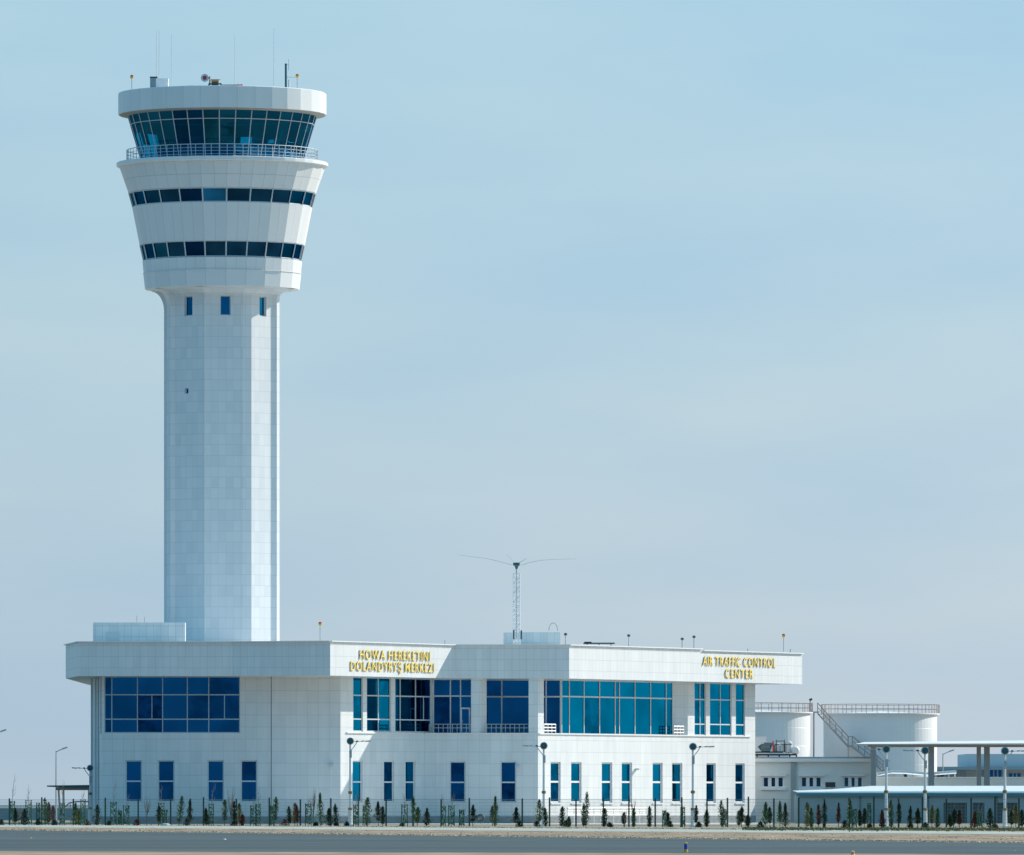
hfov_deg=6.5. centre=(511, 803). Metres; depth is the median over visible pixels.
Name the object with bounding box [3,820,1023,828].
ground
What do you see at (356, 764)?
window
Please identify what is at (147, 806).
bare shrub
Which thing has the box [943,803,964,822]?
garage door
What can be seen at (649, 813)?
young cypress
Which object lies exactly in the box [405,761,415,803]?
window
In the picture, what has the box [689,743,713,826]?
lamp mast
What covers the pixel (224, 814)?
young cypress
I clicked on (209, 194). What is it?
window
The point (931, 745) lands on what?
long canopy
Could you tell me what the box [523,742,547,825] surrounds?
lamp mast
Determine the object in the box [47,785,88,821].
open shelter
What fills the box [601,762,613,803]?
window
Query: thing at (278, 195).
window
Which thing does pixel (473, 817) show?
young conifer
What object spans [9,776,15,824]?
staked sapling
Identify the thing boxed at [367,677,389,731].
window
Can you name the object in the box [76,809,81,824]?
young cypress
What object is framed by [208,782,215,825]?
staked sapling
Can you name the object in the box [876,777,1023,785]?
parapet wall
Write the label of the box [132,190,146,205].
window
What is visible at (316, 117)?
cab window
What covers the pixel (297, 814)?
young cypress
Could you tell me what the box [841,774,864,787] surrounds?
window
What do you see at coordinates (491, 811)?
young cypress
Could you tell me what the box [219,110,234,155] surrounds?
cab window
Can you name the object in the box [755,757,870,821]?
annex building
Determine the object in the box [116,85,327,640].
control tower
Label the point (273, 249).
window
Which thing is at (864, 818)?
young cypress
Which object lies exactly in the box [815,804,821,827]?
young cypress
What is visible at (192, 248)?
window
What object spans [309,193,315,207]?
window
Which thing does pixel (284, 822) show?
bush
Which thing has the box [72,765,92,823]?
lamp mast
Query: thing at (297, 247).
window
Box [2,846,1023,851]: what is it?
taxiway edge line
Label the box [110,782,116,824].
staked sapling
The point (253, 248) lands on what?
window
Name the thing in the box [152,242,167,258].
window
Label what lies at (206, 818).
young conifer
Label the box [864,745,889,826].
lamp mast
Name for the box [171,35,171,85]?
whip antenna
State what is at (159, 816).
young cypress
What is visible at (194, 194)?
window
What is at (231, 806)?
bare shrub
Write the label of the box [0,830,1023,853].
taxiway
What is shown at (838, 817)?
young conifer
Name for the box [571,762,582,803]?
window
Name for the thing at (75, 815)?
young conifer
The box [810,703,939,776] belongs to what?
storage tank
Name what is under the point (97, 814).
young cypress
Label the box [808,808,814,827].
young cypress
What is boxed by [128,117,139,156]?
cab window
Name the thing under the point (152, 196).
window
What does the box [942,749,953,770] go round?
street lamp
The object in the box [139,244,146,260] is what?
window
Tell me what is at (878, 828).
green grass
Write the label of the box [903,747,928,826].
lamp mast
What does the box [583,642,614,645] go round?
solar panel
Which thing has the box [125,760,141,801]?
window
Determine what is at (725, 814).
staked sapling
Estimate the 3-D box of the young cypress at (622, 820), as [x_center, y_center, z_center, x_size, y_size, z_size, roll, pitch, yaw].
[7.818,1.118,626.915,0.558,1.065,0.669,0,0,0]
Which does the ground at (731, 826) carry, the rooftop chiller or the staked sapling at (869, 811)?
the staked sapling at (869, 811)
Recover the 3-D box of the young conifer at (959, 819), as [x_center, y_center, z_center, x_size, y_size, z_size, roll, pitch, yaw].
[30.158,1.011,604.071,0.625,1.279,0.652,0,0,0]
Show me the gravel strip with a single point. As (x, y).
(538, 829)
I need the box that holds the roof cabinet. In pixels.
[150,77,168,86]
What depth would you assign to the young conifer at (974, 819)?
601.70 m
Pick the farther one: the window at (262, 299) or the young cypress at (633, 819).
the window at (262, 299)
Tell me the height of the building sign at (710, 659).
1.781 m
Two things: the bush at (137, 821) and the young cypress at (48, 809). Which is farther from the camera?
the young cypress at (48, 809)
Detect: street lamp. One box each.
[55,747,67,798]
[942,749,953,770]
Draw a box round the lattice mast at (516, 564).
[461,555,553,643]
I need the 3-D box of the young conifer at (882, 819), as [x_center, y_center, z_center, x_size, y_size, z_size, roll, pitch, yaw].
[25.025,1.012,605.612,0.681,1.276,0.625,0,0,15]
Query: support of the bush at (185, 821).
on the verge at (876, 836)
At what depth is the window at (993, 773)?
1499.96 m
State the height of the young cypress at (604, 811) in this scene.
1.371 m
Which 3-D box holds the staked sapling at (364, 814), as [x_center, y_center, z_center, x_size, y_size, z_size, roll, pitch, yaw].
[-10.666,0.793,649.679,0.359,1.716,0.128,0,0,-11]
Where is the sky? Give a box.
[0,0,1023,804]
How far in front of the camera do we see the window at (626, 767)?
751.65 m
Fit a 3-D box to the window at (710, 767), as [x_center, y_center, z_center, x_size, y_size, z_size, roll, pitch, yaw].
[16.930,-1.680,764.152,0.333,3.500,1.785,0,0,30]
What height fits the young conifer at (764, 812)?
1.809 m
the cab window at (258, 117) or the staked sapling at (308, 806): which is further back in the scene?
the cab window at (258, 117)
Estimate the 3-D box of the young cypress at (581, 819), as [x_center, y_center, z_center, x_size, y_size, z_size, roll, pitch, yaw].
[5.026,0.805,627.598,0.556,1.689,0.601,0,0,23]
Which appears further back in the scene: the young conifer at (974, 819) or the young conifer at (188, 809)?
the young conifer at (188, 809)
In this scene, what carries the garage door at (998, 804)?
in the garage building at (937, 795)
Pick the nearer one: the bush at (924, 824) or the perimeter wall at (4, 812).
the bush at (924, 824)
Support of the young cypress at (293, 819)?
on the ground at (731, 826)
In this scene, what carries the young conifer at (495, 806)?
on the ground at (731, 826)
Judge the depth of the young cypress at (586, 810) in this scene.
623.85 m
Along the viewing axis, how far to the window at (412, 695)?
737.11 m
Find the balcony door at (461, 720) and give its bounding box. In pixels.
[460,708,469,732]
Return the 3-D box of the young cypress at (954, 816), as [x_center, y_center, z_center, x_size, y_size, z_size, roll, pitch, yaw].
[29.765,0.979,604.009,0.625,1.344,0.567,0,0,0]
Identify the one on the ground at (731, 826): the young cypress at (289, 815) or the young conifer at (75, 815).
the young cypress at (289, 815)
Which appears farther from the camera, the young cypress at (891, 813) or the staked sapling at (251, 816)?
the staked sapling at (251, 816)
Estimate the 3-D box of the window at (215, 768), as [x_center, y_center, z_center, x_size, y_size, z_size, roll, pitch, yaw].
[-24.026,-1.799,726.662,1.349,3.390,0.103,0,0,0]
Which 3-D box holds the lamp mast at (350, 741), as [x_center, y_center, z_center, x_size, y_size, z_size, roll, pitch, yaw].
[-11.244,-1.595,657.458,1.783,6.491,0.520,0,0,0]
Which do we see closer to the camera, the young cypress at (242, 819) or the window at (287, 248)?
the young cypress at (242, 819)
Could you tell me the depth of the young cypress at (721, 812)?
618.68 m
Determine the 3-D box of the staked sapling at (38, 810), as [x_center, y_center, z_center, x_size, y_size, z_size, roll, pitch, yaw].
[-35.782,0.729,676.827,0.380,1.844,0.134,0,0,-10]
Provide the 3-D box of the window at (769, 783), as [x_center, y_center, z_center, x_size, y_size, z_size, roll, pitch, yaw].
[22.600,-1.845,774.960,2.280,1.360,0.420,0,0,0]
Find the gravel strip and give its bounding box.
[0,825,1023,833]
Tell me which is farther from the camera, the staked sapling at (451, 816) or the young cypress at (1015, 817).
the staked sapling at (451, 816)
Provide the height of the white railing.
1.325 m
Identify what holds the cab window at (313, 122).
in the control tower
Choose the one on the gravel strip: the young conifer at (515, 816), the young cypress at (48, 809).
the young cypress at (48, 809)
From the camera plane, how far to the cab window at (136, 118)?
747.08 m
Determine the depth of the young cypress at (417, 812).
638.50 m
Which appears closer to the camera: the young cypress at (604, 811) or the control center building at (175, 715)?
the young cypress at (604, 811)
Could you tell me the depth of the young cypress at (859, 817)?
602.14 m
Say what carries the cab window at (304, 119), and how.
in the control tower
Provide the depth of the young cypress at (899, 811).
598.98 m
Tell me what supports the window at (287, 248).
in the control tower
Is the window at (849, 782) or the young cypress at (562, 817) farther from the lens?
the window at (849, 782)
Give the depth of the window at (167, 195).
743.80 m
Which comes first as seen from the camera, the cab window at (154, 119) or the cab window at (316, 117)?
the cab window at (154, 119)
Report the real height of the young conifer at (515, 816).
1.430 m
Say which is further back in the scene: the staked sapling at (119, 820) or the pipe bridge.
the pipe bridge
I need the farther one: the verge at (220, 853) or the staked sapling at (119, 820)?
the staked sapling at (119, 820)
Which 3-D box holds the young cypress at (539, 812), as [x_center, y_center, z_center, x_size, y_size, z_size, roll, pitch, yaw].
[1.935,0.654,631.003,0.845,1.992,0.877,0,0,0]
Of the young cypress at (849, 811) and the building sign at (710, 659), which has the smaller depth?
the young cypress at (849, 811)
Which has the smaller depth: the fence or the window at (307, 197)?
the fence
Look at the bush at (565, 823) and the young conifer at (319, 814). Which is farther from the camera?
the young conifer at (319, 814)
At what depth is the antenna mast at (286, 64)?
749.93 m
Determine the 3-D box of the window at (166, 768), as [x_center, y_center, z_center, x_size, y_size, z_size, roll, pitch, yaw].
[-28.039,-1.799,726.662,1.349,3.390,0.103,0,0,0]
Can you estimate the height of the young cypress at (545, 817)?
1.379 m
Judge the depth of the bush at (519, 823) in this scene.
631.96 m
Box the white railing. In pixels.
[568,807,645,822]
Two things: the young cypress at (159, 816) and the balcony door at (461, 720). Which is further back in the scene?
the balcony door at (461, 720)
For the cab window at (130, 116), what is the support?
in the control tower
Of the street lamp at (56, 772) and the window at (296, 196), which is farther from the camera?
the street lamp at (56, 772)
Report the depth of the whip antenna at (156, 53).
750.98 m
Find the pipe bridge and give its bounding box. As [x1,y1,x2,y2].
[876,770,956,776]
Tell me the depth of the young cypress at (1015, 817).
591.27 m
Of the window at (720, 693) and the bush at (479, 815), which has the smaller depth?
the bush at (479, 815)
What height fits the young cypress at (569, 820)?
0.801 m
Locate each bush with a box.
[132,819,140,824]
[183,818,189,825]
[279,819,288,825]
[476,814,484,823]
[516,820,522,826]
[562,819,568,826]
[841,819,847,827]
[921,822,929,827]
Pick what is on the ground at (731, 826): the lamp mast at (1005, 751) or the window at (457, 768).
the lamp mast at (1005, 751)
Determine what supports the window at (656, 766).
in the control center building at (175, 715)
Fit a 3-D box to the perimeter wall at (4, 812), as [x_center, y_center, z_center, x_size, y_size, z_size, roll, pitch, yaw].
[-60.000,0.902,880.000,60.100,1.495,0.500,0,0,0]
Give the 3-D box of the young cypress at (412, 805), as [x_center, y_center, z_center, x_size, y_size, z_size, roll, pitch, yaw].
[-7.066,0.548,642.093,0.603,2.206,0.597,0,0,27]
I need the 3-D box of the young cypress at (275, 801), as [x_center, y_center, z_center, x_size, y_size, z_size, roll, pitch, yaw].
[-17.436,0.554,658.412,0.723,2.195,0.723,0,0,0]
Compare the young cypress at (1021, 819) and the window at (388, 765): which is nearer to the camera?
the young cypress at (1021, 819)
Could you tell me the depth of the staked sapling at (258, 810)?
651.80 m
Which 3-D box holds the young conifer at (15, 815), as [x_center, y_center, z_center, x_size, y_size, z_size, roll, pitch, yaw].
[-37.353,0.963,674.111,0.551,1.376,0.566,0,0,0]
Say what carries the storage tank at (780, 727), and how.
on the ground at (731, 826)
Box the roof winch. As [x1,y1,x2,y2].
[208,79,221,84]
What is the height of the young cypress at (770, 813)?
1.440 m
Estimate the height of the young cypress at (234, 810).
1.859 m
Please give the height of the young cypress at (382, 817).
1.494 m
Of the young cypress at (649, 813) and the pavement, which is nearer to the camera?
the young cypress at (649, 813)
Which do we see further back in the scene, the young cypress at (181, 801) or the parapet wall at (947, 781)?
the parapet wall at (947, 781)
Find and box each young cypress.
[41,798,49,824]
[46,802,51,824]
[50,805,56,821]
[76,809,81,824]
[92,804,101,824]
[155,805,161,825]
[176,796,184,821]
[220,799,228,825]
[232,801,236,820]
[235,803,242,825]
[239,814,244,825]
[272,797,278,825]
[286,806,291,825]
[291,803,296,825]
[292,805,300,825]
[332,803,338,823]
[362,797,373,825]
[380,806,385,825]
[410,796,415,825]
[413,807,421,825]
[490,805,495,825]
[535,799,543,826]
[542,808,548,826]
[558,806,565,826]
[567,816,571,826]
[580,804,585,826]
[582,791,589,826]
[601,808,608,826]
[621,812,626,826]
[631,808,635,826]
[645,806,652,826]
[665,812,670,826]
[693,805,698,826]
[703,810,709,826]
[718,800,724,826]
[736,811,740,824]
[743,814,750,826]
[767,807,772,822]
[803,801,809,826]
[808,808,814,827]
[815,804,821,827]
[820,801,827,827]
[846,799,851,827]
[857,810,862,826]
[861,808,867,827]
[888,799,894,827]
[896,802,901,827]
[929,805,934,826]
[934,807,940,826]
[951,809,956,826]
[1008,809,1014,827]
[1012,805,1019,827]
[1018,809,1023,827]
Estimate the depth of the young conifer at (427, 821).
643.24 m
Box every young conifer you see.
[12,808,17,824]
[19,809,29,824]
[69,803,77,824]
[184,798,193,822]
[201,808,209,825]
[316,792,325,825]
[324,808,333,825]
[372,801,381,825]
[421,808,431,825]
[469,804,476,825]
[489,796,499,824]
[510,807,519,826]
[738,806,745,826]
[760,801,770,826]
[776,801,781,821]
[780,802,788,826]
[835,802,840,826]
[878,810,885,826]
[906,806,914,827]
[914,808,922,826]
[946,815,954,827]
[956,809,962,826]
[971,811,978,826]
[982,808,997,827]
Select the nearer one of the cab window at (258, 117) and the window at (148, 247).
the cab window at (258, 117)
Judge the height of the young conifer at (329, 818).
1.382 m
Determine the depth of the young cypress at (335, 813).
649.23 m
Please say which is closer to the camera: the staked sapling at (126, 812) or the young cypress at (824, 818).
the young cypress at (824, 818)
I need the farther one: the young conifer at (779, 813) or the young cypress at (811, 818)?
the young conifer at (779, 813)
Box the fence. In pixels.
[9,796,1023,827]
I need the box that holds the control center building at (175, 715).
[64,617,803,823]
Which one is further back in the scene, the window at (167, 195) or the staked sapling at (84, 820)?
the window at (167, 195)
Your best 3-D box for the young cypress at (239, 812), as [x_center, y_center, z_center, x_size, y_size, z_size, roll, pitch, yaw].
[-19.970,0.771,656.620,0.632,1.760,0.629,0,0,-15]
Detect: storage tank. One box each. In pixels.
[755,702,812,756]
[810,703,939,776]
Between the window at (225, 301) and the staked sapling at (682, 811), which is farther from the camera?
the window at (225, 301)
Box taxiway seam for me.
[0,834,1023,846]
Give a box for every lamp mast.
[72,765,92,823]
[347,737,370,825]
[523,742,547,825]
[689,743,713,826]
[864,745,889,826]
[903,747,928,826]
[1001,747,1023,827]
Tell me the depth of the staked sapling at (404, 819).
639.81 m
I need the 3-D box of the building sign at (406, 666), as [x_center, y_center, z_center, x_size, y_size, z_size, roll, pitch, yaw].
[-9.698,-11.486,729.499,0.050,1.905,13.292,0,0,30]
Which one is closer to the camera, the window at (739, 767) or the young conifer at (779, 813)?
the young conifer at (779, 813)
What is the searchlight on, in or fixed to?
on the control tower
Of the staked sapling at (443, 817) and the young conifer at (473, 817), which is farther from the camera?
the staked sapling at (443, 817)
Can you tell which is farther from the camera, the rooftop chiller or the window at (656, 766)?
the rooftop chiller
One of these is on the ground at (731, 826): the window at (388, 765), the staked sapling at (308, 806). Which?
the staked sapling at (308, 806)
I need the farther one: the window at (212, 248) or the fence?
the window at (212, 248)
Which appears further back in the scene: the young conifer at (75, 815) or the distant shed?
the distant shed
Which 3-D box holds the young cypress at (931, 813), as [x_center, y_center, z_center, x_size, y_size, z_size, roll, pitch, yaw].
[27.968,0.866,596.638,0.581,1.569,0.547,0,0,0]
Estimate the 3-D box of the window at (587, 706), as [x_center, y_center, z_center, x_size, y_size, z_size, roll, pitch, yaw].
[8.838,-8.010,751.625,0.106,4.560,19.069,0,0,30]
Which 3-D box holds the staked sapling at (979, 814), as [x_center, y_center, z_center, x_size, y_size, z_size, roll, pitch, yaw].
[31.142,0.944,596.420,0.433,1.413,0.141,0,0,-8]
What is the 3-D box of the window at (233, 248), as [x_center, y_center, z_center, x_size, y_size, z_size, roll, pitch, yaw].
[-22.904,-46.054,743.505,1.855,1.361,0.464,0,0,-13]
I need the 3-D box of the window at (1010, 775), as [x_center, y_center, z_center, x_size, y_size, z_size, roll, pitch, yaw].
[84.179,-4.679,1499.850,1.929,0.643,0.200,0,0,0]
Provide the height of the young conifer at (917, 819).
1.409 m
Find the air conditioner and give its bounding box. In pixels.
[823,782,836,788]
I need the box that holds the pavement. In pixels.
[389,823,771,823]
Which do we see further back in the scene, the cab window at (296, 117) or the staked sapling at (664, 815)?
the cab window at (296, 117)
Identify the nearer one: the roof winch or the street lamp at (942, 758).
the roof winch
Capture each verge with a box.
[0,824,1023,842]
[0,851,1023,854]
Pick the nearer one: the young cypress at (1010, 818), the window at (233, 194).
the young cypress at (1010, 818)
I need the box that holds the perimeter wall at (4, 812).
[0,805,87,819]
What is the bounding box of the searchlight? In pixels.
[201,74,209,84]
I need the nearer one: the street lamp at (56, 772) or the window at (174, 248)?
the window at (174, 248)
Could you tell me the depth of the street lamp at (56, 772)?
859.96 m
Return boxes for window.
[104,676,239,732]
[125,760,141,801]
[128,115,143,157]
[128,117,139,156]
[128,192,135,206]
[132,114,148,157]
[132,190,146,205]
[138,112,156,156]
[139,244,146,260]
[143,189,160,203]
[143,243,155,259]
[147,111,166,156]
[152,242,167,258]
[158,111,178,155]
[158,188,179,202]
[158,760,174,801]
[166,241,184,257]
[172,110,190,155]
[178,187,201,201]
[184,240,204,256]
[186,110,204,155]
[186,296,191,315]
[201,187,225,201]
[202,110,218,155]
[204,240,225,256]
[207,760,223,801]
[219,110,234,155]
[220,296,230,314]
[225,240,246,256]
[226,187,249,201]
[233,110,250,155]
[241,760,256,801]
[246,240,266,256]
[247,110,266,155]
[249,187,272,202]
[260,297,264,315]
[261,111,280,155]
[265,241,282,257]
[270,188,290,203]
[273,111,292,156]
[280,242,295,258]
[283,112,301,156]
[288,189,304,204]
[291,113,309,157]
[292,243,302,259]
[298,114,313,157]
[302,116,315,157]
[302,191,313,205]
[304,117,316,157]
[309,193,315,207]
[352,761,363,803]
[353,677,361,731]
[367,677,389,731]
[384,761,394,803]
[395,678,430,732]
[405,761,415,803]
[433,679,470,732]
[449,761,465,803]
[500,761,516,803]
[550,762,560,803]
[561,679,672,734]
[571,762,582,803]
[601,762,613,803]
[622,762,633,803]
[652,763,663,803]
[672,763,683,803]
[695,682,704,734]
[706,763,716,803]
[710,683,730,735]
[735,763,745,803]
[736,683,743,735]
[760,774,786,789]
[798,774,823,789]
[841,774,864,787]
[990,770,1000,776]
[1009,774,1020,776]
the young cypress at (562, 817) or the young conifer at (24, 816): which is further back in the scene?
the young conifer at (24, 816)
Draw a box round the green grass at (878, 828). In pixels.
[742,826,1023,831]
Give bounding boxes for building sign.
[351,650,434,673]
[703,656,775,677]
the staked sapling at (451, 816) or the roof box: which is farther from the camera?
the roof box
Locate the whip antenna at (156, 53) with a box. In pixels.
[156,30,156,76]
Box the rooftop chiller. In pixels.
[755,740,799,756]
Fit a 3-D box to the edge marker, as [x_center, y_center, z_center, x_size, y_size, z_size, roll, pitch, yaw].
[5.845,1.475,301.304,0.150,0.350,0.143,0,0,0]
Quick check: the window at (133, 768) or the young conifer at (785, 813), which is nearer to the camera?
the young conifer at (785, 813)
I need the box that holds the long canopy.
[857,740,1023,785]
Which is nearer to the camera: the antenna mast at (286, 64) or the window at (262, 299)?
the window at (262, 299)
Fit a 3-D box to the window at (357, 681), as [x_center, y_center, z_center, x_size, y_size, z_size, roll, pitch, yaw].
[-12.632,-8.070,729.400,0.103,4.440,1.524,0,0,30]
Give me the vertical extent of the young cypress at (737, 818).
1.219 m
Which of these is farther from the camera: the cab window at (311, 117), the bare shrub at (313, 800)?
the cab window at (311, 117)
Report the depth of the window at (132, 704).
726.57 m
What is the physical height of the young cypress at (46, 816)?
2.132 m
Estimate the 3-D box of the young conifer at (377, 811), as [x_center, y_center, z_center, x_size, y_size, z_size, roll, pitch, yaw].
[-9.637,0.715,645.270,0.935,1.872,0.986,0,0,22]
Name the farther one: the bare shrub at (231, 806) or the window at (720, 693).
the window at (720, 693)
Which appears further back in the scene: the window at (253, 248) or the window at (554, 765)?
the window at (253, 248)
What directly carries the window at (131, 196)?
in the control tower
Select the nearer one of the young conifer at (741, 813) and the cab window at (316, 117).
the young conifer at (741, 813)
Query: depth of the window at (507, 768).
738.56 m
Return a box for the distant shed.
[937,754,1023,776]
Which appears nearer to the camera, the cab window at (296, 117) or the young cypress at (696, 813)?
the young cypress at (696, 813)
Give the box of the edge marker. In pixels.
[684,842,687,851]
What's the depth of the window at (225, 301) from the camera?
745.80 m
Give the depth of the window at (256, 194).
743.26 m
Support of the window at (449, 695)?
in the control center building at (175, 715)
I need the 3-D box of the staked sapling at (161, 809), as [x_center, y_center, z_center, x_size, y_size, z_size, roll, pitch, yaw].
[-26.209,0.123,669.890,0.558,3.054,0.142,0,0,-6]
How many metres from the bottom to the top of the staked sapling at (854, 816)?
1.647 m
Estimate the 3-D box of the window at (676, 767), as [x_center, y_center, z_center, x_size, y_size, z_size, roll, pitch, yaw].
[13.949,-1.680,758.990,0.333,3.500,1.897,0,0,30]
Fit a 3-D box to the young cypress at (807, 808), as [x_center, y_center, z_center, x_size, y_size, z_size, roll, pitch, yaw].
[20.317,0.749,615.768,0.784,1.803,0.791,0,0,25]
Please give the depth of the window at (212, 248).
743.44 m
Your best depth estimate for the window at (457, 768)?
738.56 m
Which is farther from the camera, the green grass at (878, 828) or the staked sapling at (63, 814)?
the staked sapling at (63, 814)
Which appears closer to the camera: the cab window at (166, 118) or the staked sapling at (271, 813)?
the staked sapling at (271, 813)
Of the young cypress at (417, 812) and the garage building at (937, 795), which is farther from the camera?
the garage building at (937, 795)
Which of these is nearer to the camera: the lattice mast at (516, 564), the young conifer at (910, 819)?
the young conifer at (910, 819)
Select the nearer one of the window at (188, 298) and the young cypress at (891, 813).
the young cypress at (891, 813)
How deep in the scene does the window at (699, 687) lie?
762.56 m
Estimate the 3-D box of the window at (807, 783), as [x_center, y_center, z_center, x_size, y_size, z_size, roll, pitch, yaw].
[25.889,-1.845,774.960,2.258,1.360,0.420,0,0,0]
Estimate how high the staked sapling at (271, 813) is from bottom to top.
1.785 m
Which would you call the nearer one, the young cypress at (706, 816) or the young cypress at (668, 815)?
the young cypress at (668, 815)
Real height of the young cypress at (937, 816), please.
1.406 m
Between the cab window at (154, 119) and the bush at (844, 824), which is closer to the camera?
the bush at (844, 824)
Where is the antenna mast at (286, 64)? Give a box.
[284,59,295,86]
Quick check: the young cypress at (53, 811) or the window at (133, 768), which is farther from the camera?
the window at (133, 768)
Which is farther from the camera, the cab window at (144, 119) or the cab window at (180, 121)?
the cab window at (144, 119)
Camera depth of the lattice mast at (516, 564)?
749.72 m
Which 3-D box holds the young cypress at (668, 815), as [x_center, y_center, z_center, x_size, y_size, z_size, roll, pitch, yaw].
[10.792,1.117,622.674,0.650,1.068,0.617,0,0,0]
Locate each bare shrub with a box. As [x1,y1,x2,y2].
[144,795,150,825]
[227,791,234,825]
[310,787,315,825]
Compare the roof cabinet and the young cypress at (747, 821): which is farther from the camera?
the roof cabinet
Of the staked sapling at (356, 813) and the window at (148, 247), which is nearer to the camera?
the staked sapling at (356, 813)
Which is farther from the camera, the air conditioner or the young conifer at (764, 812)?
the air conditioner
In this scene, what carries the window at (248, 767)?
in the control center building at (175, 715)
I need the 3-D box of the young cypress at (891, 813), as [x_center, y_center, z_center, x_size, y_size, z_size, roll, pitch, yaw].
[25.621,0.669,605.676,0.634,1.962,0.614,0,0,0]
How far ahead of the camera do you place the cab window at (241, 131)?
742.90 m
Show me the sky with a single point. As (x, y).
(710, 313)
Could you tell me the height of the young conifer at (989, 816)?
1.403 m
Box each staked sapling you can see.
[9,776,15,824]
[25,786,31,824]
[36,803,40,821]
[59,782,64,824]
[80,792,85,824]
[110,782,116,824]
[117,808,121,824]
[123,797,129,824]
[158,787,164,823]
[162,809,167,822]
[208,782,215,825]
[250,797,256,825]
[255,787,260,825]
[270,804,273,825]
[305,797,311,825]
[353,789,358,825]
[363,805,366,825]
[401,793,407,826]
[440,794,445,825]
[448,793,454,825]
[459,806,466,825]
[662,807,666,826]
[680,802,685,826]
[722,804,728,826]
[851,807,856,827]
[867,800,871,824]
[977,807,982,827]
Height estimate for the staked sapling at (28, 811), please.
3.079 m
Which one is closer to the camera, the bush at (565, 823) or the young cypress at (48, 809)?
the bush at (565, 823)
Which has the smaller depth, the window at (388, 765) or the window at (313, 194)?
the window at (388, 765)
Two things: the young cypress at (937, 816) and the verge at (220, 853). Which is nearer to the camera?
the verge at (220, 853)
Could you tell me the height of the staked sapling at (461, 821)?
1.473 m
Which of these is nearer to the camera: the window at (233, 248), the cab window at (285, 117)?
the window at (233, 248)
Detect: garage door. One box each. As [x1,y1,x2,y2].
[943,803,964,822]
[973,803,983,822]
[997,803,1016,822]
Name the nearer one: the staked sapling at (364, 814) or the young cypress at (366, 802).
the young cypress at (366, 802)
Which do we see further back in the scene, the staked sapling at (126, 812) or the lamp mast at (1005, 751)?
the staked sapling at (126, 812)
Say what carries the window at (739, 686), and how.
in the control center building at (175, 715)
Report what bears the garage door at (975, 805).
in the garage building at (937, 795)
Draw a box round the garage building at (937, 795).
[794,786,1023,822]
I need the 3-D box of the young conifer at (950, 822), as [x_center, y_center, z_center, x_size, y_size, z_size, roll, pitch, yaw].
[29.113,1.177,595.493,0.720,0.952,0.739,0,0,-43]
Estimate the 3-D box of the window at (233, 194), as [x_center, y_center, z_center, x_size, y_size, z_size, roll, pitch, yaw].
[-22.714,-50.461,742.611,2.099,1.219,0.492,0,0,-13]
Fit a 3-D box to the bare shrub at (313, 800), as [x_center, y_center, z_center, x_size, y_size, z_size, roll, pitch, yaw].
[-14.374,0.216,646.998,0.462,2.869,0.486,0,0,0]
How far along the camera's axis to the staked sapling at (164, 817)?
661.93 m
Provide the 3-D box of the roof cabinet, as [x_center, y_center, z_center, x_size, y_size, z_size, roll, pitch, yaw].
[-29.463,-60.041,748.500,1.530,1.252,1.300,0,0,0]

